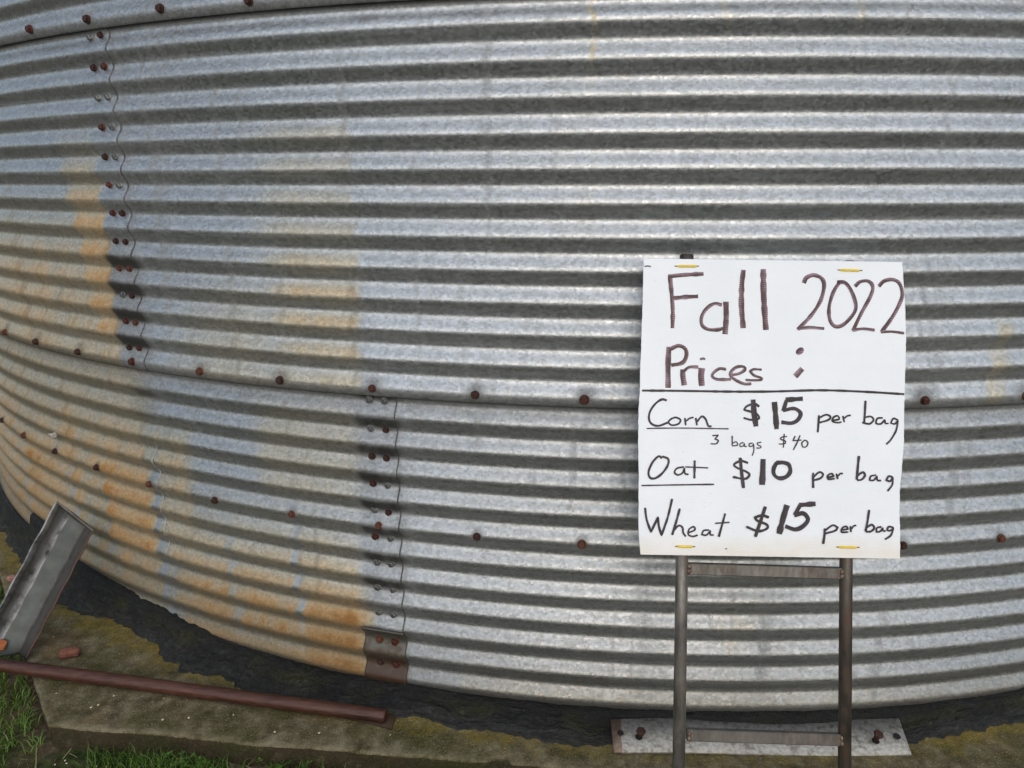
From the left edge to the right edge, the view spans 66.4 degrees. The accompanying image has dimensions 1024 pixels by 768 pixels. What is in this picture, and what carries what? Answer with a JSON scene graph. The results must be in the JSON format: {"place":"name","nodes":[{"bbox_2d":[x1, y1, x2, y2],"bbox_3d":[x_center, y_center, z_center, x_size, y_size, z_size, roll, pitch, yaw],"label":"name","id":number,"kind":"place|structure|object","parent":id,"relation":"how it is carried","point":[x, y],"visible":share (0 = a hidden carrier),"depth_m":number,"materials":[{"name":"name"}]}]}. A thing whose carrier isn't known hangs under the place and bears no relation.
{"place":"outdoors","nodes":[
{"label":"outdoors","id":0,"kind":"place"},
{"bbox_2d":[0,582,388,767],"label":"ground","id":1,"kind":"structure","parent":0,"point":[48,753],"depth_m":1.87,"materials":[{"name":"green plant"}]},
{"bbox_2d":[4,747,249,767],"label":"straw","id":2,"kind":"object","parent":1,"relation":"on","point":[75,756],"visible":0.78,"depth_m":1.83,"materials":[{"name":"plant"}]},
{"bbox_2d":[163,750,311,767],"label":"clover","id":3,"kind":"object","parent":1,"relation":"on","point":[205,762],"visible":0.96,"depth_m":1.79,"materials":[{"name":"green plant"}]},
{"bbox_2d":[0,532,1023,767],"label":"concrete pad","id":4,"kind":"object","parent":1,"relation":"on","point":[123,717],"visible":0.23,"depth_m":1.83,"materials":[{"name":"grey concrete"}]},
{"bbox_2d":[6,575,14,580],"bbox_3d":[-1.619,0.628,2.530,0.027,0.017,0.022,1,15,-46],"label":"brick fragment","id":5,"kind":"object","parent":4,"relation":"on","point":[10,578],"visible":0.72,"depth_m":2.52,"materials":[{"name":"red brick"}]},
{"bbox_2d":[0,501,93,660],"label":"steel channel","id":6,"kind":"object","parent":4,"relation":"on","point":[42,577],"visible":1,"depth_m":2.17,"materials":[{"name":"grey metal"}]},
{"bbox_2d":[0,639,6,650],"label":"rust flake","id":7,"kind":"object","parent":6,"relation":"in","point":[3,643],"visible":1,"depth_m":2.11,"materials":[{"name":"orange metal"}]},
{"bbox_2d":[58,646,80,659],"bbox_3d":[-1.200,0.729,2.123,0.054,0.024,0.025,-10,17,-15],"label":"brick fragment","id":8,"kind":"object","parent":4,"relation":"on","point":[69,652],"visible":1,"depth_m":2.12,"materials":[{"name":"red brick"}]},
{"bbox_2d":[0,658,387,722],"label":"rusty pipe","id":9,"kind":"object","parent":4,"relation":"on","point":[268,700],"visible":1,"depth_m":1.93,"materials":[{"name":"metal"}]},
{"bbox_2d":[350,713,395,729],"bbox_3d":[-0.343,0.796,1.899,0.152,0.006,0.075,5,15,19],"label":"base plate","id":10,"kind":"object","parent":4,"relation":"on","point":[389,722],"visible":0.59,"depth_m":1.86,"materials":[{"name":"brown metal"}]},
{"bbox_2d":[0,0,1023,711],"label":"grain bin","id":11,"kind":"object","parent":4,"relation":"on","point":[320,332],"visible":0.92,"depth_m":1.74,"materials":[{"name":"metal"}]},
{"bbox_2d":[0,483,1023,747],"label":"tar seal","id":12,"kind":"object","parent":11,"relation":"attached to","point":[186,645],"visible":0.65,"depth_m":1.91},
{"bbox_2d":[611,718,910,755],"bbox_3d":[0.569,0.805,1.793,0.680,0.045,0.094,0,15,0],"label":"flat bar","id":13,"kind":"object","parent":4,"relation":"on","point":[878,737],"visible":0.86,"depth_m":1.78,"materials":[{"name":"white metal"}]},
{"bbox_2d":[638,254,905,767],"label":"price sign","id":14,"kind":"object","parent":1,"relation":"on","point":[771,409],"visible":1,"depth_m":1.53,"materials":[{"name":"white paper"}]}
]}

